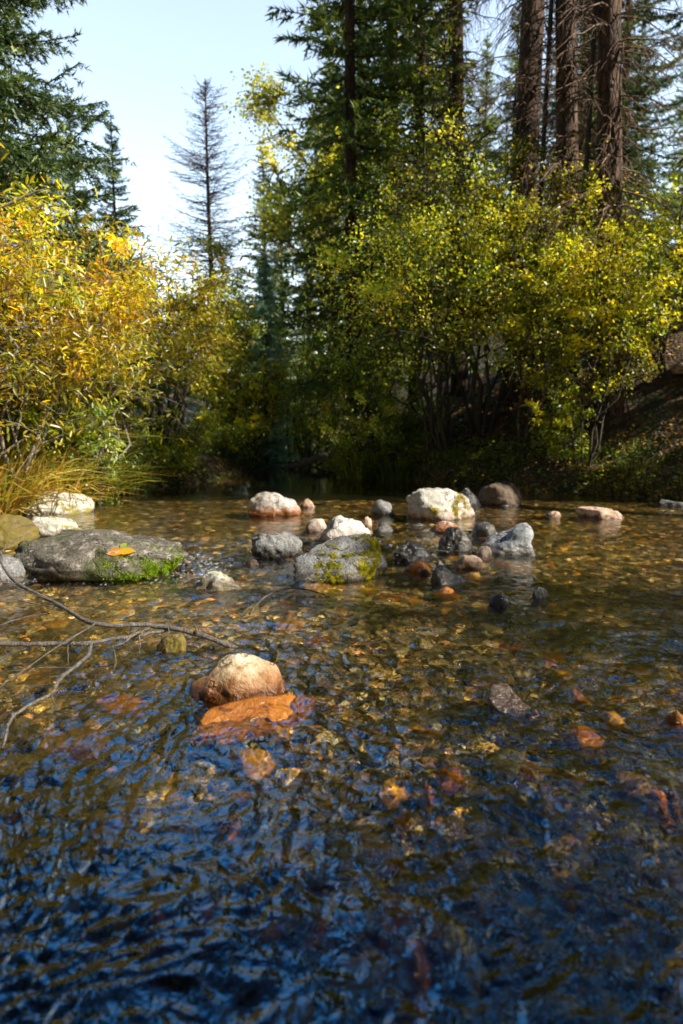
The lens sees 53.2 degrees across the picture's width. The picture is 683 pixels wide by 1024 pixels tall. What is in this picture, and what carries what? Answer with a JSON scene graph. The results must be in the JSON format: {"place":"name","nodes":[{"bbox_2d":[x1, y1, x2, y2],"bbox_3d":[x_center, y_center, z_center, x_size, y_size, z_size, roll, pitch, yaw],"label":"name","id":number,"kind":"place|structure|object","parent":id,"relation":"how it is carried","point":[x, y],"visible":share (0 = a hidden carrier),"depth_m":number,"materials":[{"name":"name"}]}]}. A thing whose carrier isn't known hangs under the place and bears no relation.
{"place":"outdoors","nodes":[
{"label":"outdoors","id":0,"kind":"place"},
{"bbox_2d":[289,218,322,377],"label":"spruce tree","id":1,"kind":"object","parent":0,"point":[303,338],"visible":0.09,"depth_m":28.94,"materials":[{"name":"green plant"}]},
{"bbox_2d":[0,441,682,1023],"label":"water","id":2,"kind":"structure","parent":0,"point":[392,819],"depth_m":1.89,"materials":[{"name":"liquid"}]},
{"bbox_2d":[0,611,169,747],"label":"dead branch","id":3,"kind":"object","parent":2,"relation":"on","point":[52,643],"visible":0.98,"depth_m":2.84,"materials":[{"name":"grey wood"}]},
{"bbox_2d":[0,531,236,686],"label":"dead branch","id":4,"kind":"object","parent":2,"relation":"on","point":[196,633],"visible":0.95,"depth_m":3.02,"materials":[{"name":"grey wood"}]},
{"bbox_2d":[249,587,329,613],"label":"submerged twig","id":5,"kind":"object","parent":2,"relation":"on","point":[256,604],"visible":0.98,"depth_m":3.85,"materials":[{"name":"brown wood"}]},
{"bbox_2d":[406,488,474,520],"bbox_3d":[0.957,-0.001,6.572,0.689,0.470,0.532,0,8,0],"label":"boulder","id":6,"kind":"object","parent":2,"relation":"in","point":[442,504],"visible":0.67,"depth_m":6.42,"materials":[{"name":"stone"}]},
{"bbox_2d":[0,244,682,501],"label":"ground","id":7,"kind":"structure","parent":0,"point":[664,397],"depth_m":9.49,"materials":[{"name":"brown soil"}]},
{"bbox_2d":[0,554,26,585],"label":"rock","id":8,"kind":"object","parent":7,"relation":"on","point":[14,566],"visible":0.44,"depth_m":4.11,"materials":[{"name":"grey stone"}]},
{"bbox_2d":[0,514,39,547],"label":"rock","id":9,"kind":"object","parent":7,"relation":"on","point":[13,528],"visible":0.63,"depth_m":5.37,"materials":[{"name":"stone"}]},
{"bbox_2d":[1,386,108,496],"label":"bush","id":10,"kind":"object","parent":7,"relation":"on","point":[49,448],"visible":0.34,"depth_m":7.03,"materials":[{"name":"yellow plant"}]},
{"bbox_2d":[31,516,81,536],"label":"rock","id":11,"kind":"object","parent":7,"relation":"on","point":[50,526],"visible":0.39,"depth_m":5.60,"materials":[{"name":"stone"}]},
{"bbox_2d":[23,491,94,514],"bbox_3d":[-2.880,-0.017,6.922,0.725,0.404,0.507,0,8,0],"label":"boulder","id":12,"kind":"object","parent":7,"relation":"on","point":[72,505],"visible":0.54,"depth_m":6.81,"materials":[{"name":"stone"}]},
{"bbox_2d":[0,423,120,514],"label":"grass tussock","id":13,"kind":"object","parent":7,"relation":"on","point":[40,477],"depth_m":6.70,"materials":[{"name":"plant"}]},
{"bbox_2d":[0,427,141,514],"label":"grass tussock","id":14,"kind":"object","parent":7,"relation":"on","point":[6,502],"depth_m":6.37,"materials":[{"name":"plant"}]},
{"bbox_2d":[54,87,101,391],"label":"spruce tree","id":15,"kind":"object","parent":7,"relation":"on","point":[76,125],"visible":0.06,"depth_m":19.68,"materials":[{"name":"green plant"}]},
{"bbox_2d":[1,437,159,507],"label":"grass tussock","id":16,"kind":"object","parent":7,"relation":"on","point":[86,492],"depth_m":7.13,"materials":[{"name":"plant"}]},
{"bbox_2d":[30,384,142,504],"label":"bush","id":17,"kind":"object","parent":7,"relation":"on","point":[87,437],"visible":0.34,"depth_m":7.33,"materials":[{"name":"green plant"}]},
{"bbox_2d":[0,389,180,461],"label":"grass tussock","id":18,"kind":"object","parent":7,"relation":"on","point":[6,443],"depth_m":7.43,"materials":[{"name":"green plant"}]},
{"bbox_2d":[0,143,185,514],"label":"willow bush","id":19,"kind":"object","parent":7,"relation":"on","point":[29,368],"visible":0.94,"depth_m":6.25,"materials":[{"name":"yellow plant"}]},
{"bbox_2d":[0,0,185,461],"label":"spruce tree","id":20,"kind":"object","parent":7,"relation":"on","point":[25,157],"visible":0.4,"depth_m":8.00,"materials":[{"name":"green plant"}]},
{"bbox_2d":[13,529,188,581],"bbox_3d":[-1.571,0.325,4.483,1.123,0.413,0.696,0,8,0],"label":"boulder","id":21,"kind":"object","parent":7,"relation":"on","point":[72,555],"visible":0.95,"depth_m":4.26,"materials":[{"name":"grey stone"}]},
{"bbox_2d":[37,439,196,502],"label":"grass tussock","id":22,"kind":"object","parent":7,"relation":"on","point":[112,483],"depth_m":7.84,"materials":[{"name":"green plant"}]},
{"bbox_2d":[72,321,166,458],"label":"bush","id":23,"kind":"object","parent":7,"relation":"on","point":[118,419],"visible":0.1,"depth_m":9.27,"materials":[{"name":"green plant"}]},
{"bbox_2d":[0,207,263,494],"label":"willow bush","id":24,"kind":"object","parent":7,"relation":"on","point":[183,338],"visible":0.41,"depth_m":7.38,"materials":[{"name":"yellow plant"}]},
{"bbox_2d":[91,114,172,416],"bbox_3d":[-5.411,-5.720,16.384,2.352,7.146,2.396,0,8,0],"label":"spruce tree","id":25,"kind":"object","parent":7,"relation":"on","point":[114,143],"visible":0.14,"depth_m":16.05,"materials":[{"name":"green plant"}]},
{"bbox_2d":[98,451,194,494],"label":"grass tussock","id":26,"kind":"object","parent":7,"relation":"on","point":[146,488],"depth_m":8.54,"materials":[{"name":"green plant"}]},
{"bbox_2d":[156,634,186,651],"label":"rock","id":27,"kind":"object","parent":7,"relation":"on","point":[174,642],"visible":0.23,"depth_m":2.95,"materials":[{"name":"stone"}]},
{"bbox_2d":[91,231,256,446],"bbox_3d":[-2.514,-2.467,10.425,2.606,3.225,3.034,0,8,0],"label":"willow bush","id":28,"kind":"object","parent":7,"relation":"on","point":[195,309],"visible":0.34,"depth_m":10.13,"materials":[{"name":"green plant"}]},
{"bbox_2d":[115,400,232,483],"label":"bush","id":29,"kind":"object","parent":7,"relation":"on","point":[171,451],"visible":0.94,"depth_m":9.40,"materials":[{"name":"green plant"}]},
{"bbox_2d":[194,571,242,590],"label":"rock","id":30,"kind":"object","parent":7,"relation":"on","point":[214,581],"visible":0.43,"depth_m":4.00,"materials":[{"name":"stone"}]},
{"bbox_2d":[144,75,299,414],"bbox_3d":[-3.924,-7.455,20.327,4.926,9.925,5.634,-6,10,-35],"label":"dead spruce","id":31,"kind":"object","parent":7,"relation":"on","point":[208,222],"visible":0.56,"depth_m":19.63,"materials":[{"name":"grey wood"}]},
{"bbox_2d":[164,297,285,448],"bbox_3d":[-2.078,-2.381,12.351,2.027,3.041,2.761,3,9,19],"label":"willow bush","id":32,"kind":"object","parent":7,"relation":"on","point":[232,359],"visible":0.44,"depth_m":12.05,"materials":[{"name":"green plant"}]},
{"bbox_2d":[189,402,262,457],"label":"bush","id":33,"kind":"object","parent":7,"relation":"on","point":[236,430],"visible":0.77,"depth_m":11.14,"materials":[{"name":"green plant"}]},
{"bbox_2d":[155,266,296,434],"bbox_3d":[-2.310,-3.101,14.069,3.032,3.415,3.158,0,8,0],"label":"alder bush","id":34,"kind":"object","parent":7,"relation":"on","point":[247,325],"visible":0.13,"depth_m":13.77,"materials":[{"name":"green plant"}]},
{"bbox_2d":[180,226,276,387],"bbox_3d":[-3.341,-5.058,19.670,3.080,5.655,3.078,5,10,33],"label":"aspen tree","id":35,"kind":"object","parent":7,"relation":"on","point":[217,247],"visible":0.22,"depth_m":18.72,"materials":[{"name":"green plant"}]},
{"bbox_2d":[189,653,285,704],"bbox_3d":[-0.383,0.671,2.518,0.355,0.282,0.256,0,8,0],"label":"boulder","id":36,"kind":"object","parent":7,"relation":"on","point":[232,678],"visible":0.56,"depth_m":2.44,"materials":[{"name":"beige stone"}]},
{"bbox_2d":[200,693,295,724],"bbox_3d":[-0.309,0.724,2.361,0.498,0.142,0.272,-3,9,-20],"label":"rock","id":37,"kind":"object","parent":7,"relation":"on","point":[274,708],"visible":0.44,"depth_m":2.32,"materials":[{"name":"orange stone"}]},
{"bbox_2d":[202,353,299,462],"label":"bush","id":38,"kind":"object","parent":7,"relation":"on","point":[271,392],"visible":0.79,"depth_m":11.88,"materials":[{"name":"green plant"}]},
{"bbox_2d":[245,253,296,468],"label":"blue spruce","id":39,"kind":"object","parent":7,"relation":"on","point":[265,285],"visible":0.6,"depth_m":12.36,"materials":[{"name":"green plant"}]},
{"bbox_2d":[239,140,308,443],"bbox_3d":[-2.507,-6.817,22.201,3.145,10.187,3.665,0,8,0],"label":"spruce tree","id":40,"kind":"object","parent":7,"relation":"on","point":[263,174],"visible":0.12,"depth_m":21.84,"materials":[{"name":"green plant"}]},
{"bbox_2d":[248,492,301,516],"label":"rock","id":41,"kind":"object","parent":7,"relation":"on","point":[268,504],"visible":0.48,"depth_m":6.62,"materials":[{"name":"white stone"}]},
{"bbox_2d":[251,531,302,558],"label":"rock","id":42,"kind":"object","parent":7,"relation":"on","point":[283,544],"visible":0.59,"depth_m":4.88,"materials":[{"name":"grey stone"}]},
{"bbox_2d":[255,171,313,434],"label":"spruce tree","id":43,"kind":"object","parent":7,"relation":"on","point":[293,293],"visible":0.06,"depth_m":25.94,"materials":[{"name":"green plant"}]},
{"bbox_2d":[249,349,340,452],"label":"bush","id":44,"kind":"object","parent":7,"relation":"on","point":[297,402],"visible":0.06,"depth_m":16.88,"materials":[{"name":"green plant"}]},
{"bbox_2d":[222,52,374,443],"bbox_3d":[-0.834,-6.191,16.832,4.289,9.204,3.351,0,8,0],"label":"aspen tree","id":45,"kind":"object","parent":7,"relation":"on","point":[269,102],"visible":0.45,"depth_m":16.42,"materials":[{"name":"yellow plant"}]},
{"bbox_2d":[230,289,371,461],"bbox_3d":[-0.825,-2.825,14.636,3.400,4.242,3.263,-4,9,-23],"label":"alder bush","id":46,"kind":"object","parent":7,"relation":"on","point":[297,428],"visible":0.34,"depth_m":14.65,"materials":[{"name":"green plant"}]},
{"bbox_2d":[274,449,336,468],"bbox_3d":[-0.298,-1.065,13.488,2.579,0.462,1.420,-7,11,-42],"label":"fallen log","id":47,"kind":"object","parent":7,"relation":"on","point":[302,462],"visible":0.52,"depth_m":12.40,"materials":[{"name":"brown wood"}]},
{"bbox_2d":[271,383,346,456],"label":"bush","id":48,"kind":"object","parent":7,"relation":"on","point":[284,417],"visible":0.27,"depth_m":15.73,"materials":[{"name":"green plant"}]},
{"bbox_2d":[305,518,326,531],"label":"rock","id":49,"kind":"object","parent":7,"relation":"on","point":[315,525],"visible":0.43,"depth_m":5.74,"materials":[{"name":"stone"}]},
{"bbox_2d":[279,57,364,424],"bbox_3d":[-0.445,-9.584,24.000,4.422,13.186,4.340,-7,11,-39],"label":"spruce tree","id":50,"kind":"object","parent":7,"relation":"on","point":[318,277],"visible":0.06,"depth_m":23.73,"materials":[{"name":"green plant"}]},
{"bbox_2d":[264,317,413,450],"bbox_3d":[0.214,-2.197,11.683,2.289,2.330,2.575,4,9,27],"label":"alder bush","id":51,"kind":"object","parent":7,"relation":"on","point":[335,367],"visible":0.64,"depth_m":11.41,"materials":[{"name":"green plant"}]},
{"bbox_2d":[293,533,387,581],"bbox_3d":[-0.004,0.349,4.339,0.643,0.407,0.371,-4,9,-25],"label":"boulder","id":52,"kind":"object","parent":7,"relation":"on","point":[355,557],"visible":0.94,"depth_m":4.26,"materials":[{"name":"grey stone"}]},
{"bbox_2d":[315,515,369,541],"bbox_3d":[-0.010,0.212,5.454,0.438,0.364,0.307,-3,9,-23],"label":"rock","id":53,"kind":"object","parent":7,"relation":"on","point":[339,525],"visible":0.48,"depth_m":5.34,"materials":[{"name":"white stone"}]},
{"bbox_2d":[289,0,407,399],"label":"spruce tree","id":54,"kind":"object","parent":7,"relation":"on","point":[372,170],"visible":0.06,"depth_m":17.72,"materials":[{"name":"green plant"}]},
{"bbox_2d":[250,0,457,442],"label":"spruce tree","id":55,"kind":"object","parent":7,"relation":"on","point":[322,18],"visible":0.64,"depth_m":12.97,"materials":[{"name":"green plant"}]},
{"bbox_2d":[295,373,416,479],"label":"bush","id":56,"kind":"object","parent":7,"relation":"on","point":[327,423],"visible":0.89,"depth_m":10.50,"materials":[{"name":"green plant"}]},
{"bbox_2d":[309,443,410,478],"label":"grass tussock","id":57,"kind":"object","parent":7,"relation":"on","point":[361,474],"depth_m":10.49,"materials":[{"name":"green plant"}]},
{"bbox_2d":[371,499,393,514],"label":"rock","id":58,"kind":"object","parent":7,"relation":"on","point":[380,507],"visible":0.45,"depth_m":6.70,"materials":[{"name":"grey stone"}]},
{"bbox_2d":[327,191,445,435],"bbox_3d":[1.250,-3.980,14.666,3.206,5.045,3.645,0,8,0],"label":"aspen tree","id":59,"kind":"object","parent":7,"relation":"on","point":[385,322],"visible":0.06,"depth_m":14.33,"materials":[{"name":"green plant"}]},
{"bbox_2d":[348,450,430,480],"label":"grass tussock","id":60,"kind":"object","parent":7,"relation":"on","point":[403,471],"depth_m":10.11,"materials":[{"name":"green plant"}]},
{"bbox_2d":[304,0,477,424],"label":"spruce tree","id":61,"kind":"object","parent":7,"relation":"on","point":[376,104],"visible":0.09,"depth_m":15.84,"materials":[{"name":"green plant"}]},
{"bbox_2d":[102,425,682,501],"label":"ground cover","id":62,"kind":"object","parent":7,"relation":"on","point":[586,454],"visible":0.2,"depth_m":8.99,"materials":[{"name":"green plant"}]},
{"bbox_2d":[317,0,505,420],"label":"spruce tree","id":63,"kind":"object","parent":7,"relation":"on","point":[407,23],"visible":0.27,"depth_m":13.05,"materials":[{"name":"green plant"}]},
{"bbox_2d":[285,168,541,453],"bbox_3d":[1.089,-2.921,10.165,3.846,4.093,4.230,0,8,0],"label":"alder bush","id":64,"kind":"object","parent":7,"relation":"on","point":[400,260],"visible":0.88,"depth_m":9.54,"materials":[{"name":"green plant"}]},
{"bbox_2d":[393,540,433,563],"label":"rock","id":65,"kind":"object","parent":7,"relation":"on","point":[409,551],"visible":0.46,"depth_m":4.75,"materials":[{"name":"black stone"}]},
{"bbox_2d":[370,380,458,445],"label":"bush","id":66,"kind":"object","parent":7,"relation":"on","point":[406,423],"visible":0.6,"depth_m":11.20,"materials":[{"name":"green plant"}]},
{"bbox_2d":[405,560,430,571],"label":"rock","id":67,"kind":"object","parent":7,"relation":"on","point":[417,566],"visible":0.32,"depth_m":4.45,"materials":[{"name":"orange stone"}]},
{"bbox_2d":[356,0,511,417],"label":"tree","id":68,"kind":"object","parent":7,"relation":"on","point":[408,161],"visible":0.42,"depth_m":11.26,"materials":[{"name":"green plant"}]},
{"bbox_2d":[372,0,519,399],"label":"conifer tree","id":69,"kind":"object","parent":7,"relation":"on","point":[455,77],"visible":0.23,"depth_m":12.95,"materials":[{"name":"green plant"}]},
{"bbox_2d":[430,521,462,532],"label":"rock","id":70,"kind":"object","parent":7,"relation":"on","point":[442,526],"visible":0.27,"depth_m":5.77,"materials":[{"name":"orange stone"}]},
{"bbox_2d":[412,1,481,330],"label":"spruce tree","id":71,"kind":"object","parent":7,"relation":"on","point":[439,109],"visible":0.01,"depth_m":30.51,"materials":[{"name":"green plant"}]},
{"bbox_2d":[431,565,464,584],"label":"rock","id":72,"kind":"object","parent":7,"relation":"on","point":[442,575],"visible":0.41,"depth_m":4.12,"materials":[{"name":"grey stone"}]},
{"bbox_2d":[438,526,471,550],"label":"rock","id":73,"kind":"object","parent":7,"relation":"on","point":[453,538],"visible":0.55,"depth_m":5.04,"materials":[{"name":"grey stone"}]},
{"bbox_2d":[454,555,485,568],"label":"rock","id":74,"kind":"object","parent":7,"relation":"on","point":[469,562],"visible":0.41,"depth_m":4.51,"materials":[{"name":"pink stone"}]},
{"bbox_2d":[459,487,480,508],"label":"rock","id":75,"kind":"object","parent":7,"relation":"on","point":[471,497],"visible":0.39,"depth_m":7.13,"materials":[{"name":"grey stone"}]},
{"bbox_2d":[472,546,493,560],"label":"rock","id":76,"kind":"object","parent":7,"relation":"on","point":[483,553],"visible":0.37,"depth_m":4.77,"materials":[{"name":"brown stone"}]},
{"bbox_2d":[471,521,497,534],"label":"rock","id":77,"kind":"object","parent":7,"relation":"on","point":[484,528],"visible":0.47,"depth_m":5.62,"materials":[{"name":"grey stone"}]},
{"bbox_2d":[467,32,506,296],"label":"spruce tree","id":78,"kind":"object","parent":7,"relation":"on","point":[487,44],"visible":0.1,"depth_m":39.18,"materials":[{"name":"green plant"}]},
{"bbox_2d":[369,102,623,435],"bbox_3d":[2.085,-3.512,10.290,3.481,4.698,3.480,0,8,0],"label":"alder bush","id":79,"kind":"object","parent":7,"relation":"on","point":[474,422],"visible":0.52,"depth_m":9.66,"materials":[{"name":"green plant"}]},
{"bbox_2d":[488,592,508,605],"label":"rock","id":80,"kind":"object","parent":7,"relation":"on","point":[500,599],"visible":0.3,"depth_m":3.62,"materials":[{"name":"black stone"}]},
{"bbox_2d":[478,481,522,505],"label":"boulder","id":81,"kind":"object","parent":7,"relation":"on","point":[502,493],"visible":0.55,"depth_m":7.42,"materials":[{"name":"brown stone"}]},
{"bbox_2d":[480,523,534,554],"bbox_3d":[1.228,0.266,5.055,0.415,0.369,0.246,3,9,23],"label":"rock","id":82,"kind":"object","parent":7,"relation":"on","point":[516,539],"visible":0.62,"depth_m":4.98,"materials":[{"name":"grey stone"}]},
{"bbox_2d":[487,682,529,712],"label":"rock","id":83,"kind":"object","parent":7,"relation":"on","point":[503,698],"visible":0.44,"depth_m":2.38,"materials":[{"name":"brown stone"}]},
{"bbox_2d":[474,0,546,292],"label":"spruce tree","id":84,"kind":"object","parent":7,"relation":"on","point":[513,68],"visible":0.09,"depth_m":29.32,"materials":[{"name":"green plant"}]},
{"bbox_2d":[353,274,682,499],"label":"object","id":85,"kind":"object","parent":7,"relation":"on","point":[488,436],"visible":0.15,"depth_m":9.97,"materials":[{"name":"brown plant"}]},
{"bbox_2d":[411,0,638,401],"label":"conifer tree","id":86,"kind":"object","parent":7,"relation":"on","point":[531,99],"visible":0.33,"depth_m":10.15,"materials":[{"name":"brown plant"}]},
{"bbox_2d":[461,178,611,458],"bbox_3d":[2.555,-2.539,9.170,2.009,3.737,1.957,5,10,33],"label":"aspen tree","id":87,"kind":"object","parent":7,"relation":"on","point":[559,262],"visible":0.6,"depth_m":8.97,"materials":[{"name":"green plant"}]},
{"bbox_2d":[520,374,609,465],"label":"bush","id":88,"kind":"object","parent":7,"relation":"on","point":[561,433],"visible":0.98,"depth_m":8.88,"materials":[{"name":"green plant"}]},
{"bbox_2d":[451,0,682,417],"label":"conifer tree","id":89,"kind":"object","parent":7,"relation":"on","point":[567,72],"visible":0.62,"depth_m":9.41,"materials":[{"name":"brown plant"}]},
{"bbox_2d":[456,143,679,431],"bbox_3d":[3.064,-3.055,9.543,2.762,3.940,2.950,3,9,19],"label":"alder bush","id":90,"kind":"object","parent":7,"relation":"on","point":[579,207],"visible":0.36,"depth_m":9.08,"materials":[{"name":"green plant"}]},
{"bbox_2d":[464,214,682,468],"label":"alder bush","id":91,"kind":"object","parent":7,"relation":"on","point":[619,322],"visible":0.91,"depth_m":8.37,"materials":[{"name":"green plant"}]},
{"bbox_2d":[512,0,649,277],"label":"spruce tree","id":92,"kind":"object","parent":7,"relation":"on","point":[553,80],"visible":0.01,"depth_m":22.81,"materials":[{"name":"brown plant"}]},
{"bbox_2d":[497,0,682,427],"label":"conifer tree","id":93,"kind":"object","parent":7,"relation":"on","point":[609,63],"visible":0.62,"depth_m":8.91,"materials":[{"name":"brown plant"}]},
{"bbox_2d":[502,189,682,461],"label":"aspen tree","id":94,"kind":"object","parent":7,"relation":"on","point":[614,237],"visible":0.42,"depth_m":8.85,"materials":[{"name":"green plant"}]},
{"bbox_2d":[511,211,682,430],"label":"alder bush","id":95,"kind":"object","parent":7,"relation":"on","point":[645,326],"visible":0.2,"depth_m":8.86,"materials":[{"name":"green plant"}]},
{"bbox_2d":[575,506,624,518],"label":"rock","id":96,"kind":"object","parent":7,"relation":"on","point":[596,512],"visible":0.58,"depth_m":6.49,"materials":[{"name":"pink stone"}]},
{"bbox_2d":[538,0,682,249],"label":"spruce tree","id":97,"kind":"object","parent":7,"relation":"on","point":[630,87],"visible":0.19,"depth_m":21.77,"materials":[{"name":"green plant"}]},
{"bbox_2d":[577,150,682,379],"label":"alder bush","id":98,"kind":"object","parent":7,"relation":"on","point":[664,340],"visible":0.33,"depth_m":9.20,"materials":[{"name":"green plant"}]},
{"bbox_2d":[628,21,659,213],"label":"spruce tree","id":99,"kind":"object","parent":7,"relation":"on","point":[646,99],"visible":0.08,"depth_m":38.52,"materials":[{"name":"green plant"}]},
{"bbox_2d":[637,142,682,173],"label":"spruce tree","id":100,"kind":"object","parent":7,"relation":"on","point":[668,157],"visible":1,"depth_m":7.74,"materials":[{"name":"green plant"}]},
{"bbox_2d":[638,9,682,62],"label":"spruce tree","id":101,"kind":"object","parent":7,"relation":"on","point":[676,15],"visible":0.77,"depth_m":14.22,"materials":[{"name":"green plant"}]},
{"bbox_2d":[653,95,682,242],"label":"spruce tree","id":102,"kind":"object","parent":7,"relation":"on","point":[679,156],"visible":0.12,"depth_m":42.90,"materials":[{"name":"green plant"}]},
{"bbox_2d":[654,61,682,246],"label":"spruce tree","id":103,"kind":"object","parent":7,"relation":"on","point":[679,107],"visible":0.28,"depth_m":38.84,"materials":[{"name":"green plant"}]},
{"bbox_2d":[664,711,682,722],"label":"rock","id":104,"kind":"object","parent":7,"relation":"on","point":[675,716],"visible":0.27,"depth_m":2.25,"materials":[{"name":"orange stone"}]},
{"bbox_2d":[0,0,682,369],"label":"sky","id":105,"kind":"structure","parent":0,"point":[140,54],"materials":[{"name":"blue"}]},
{"bbox_2d":[622,469,682,501],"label":"gravel","id":106,"kind":"structure","parent":0,"point":[667,473],"depth_m":7.99,"materials":[{"name":"gravel"}]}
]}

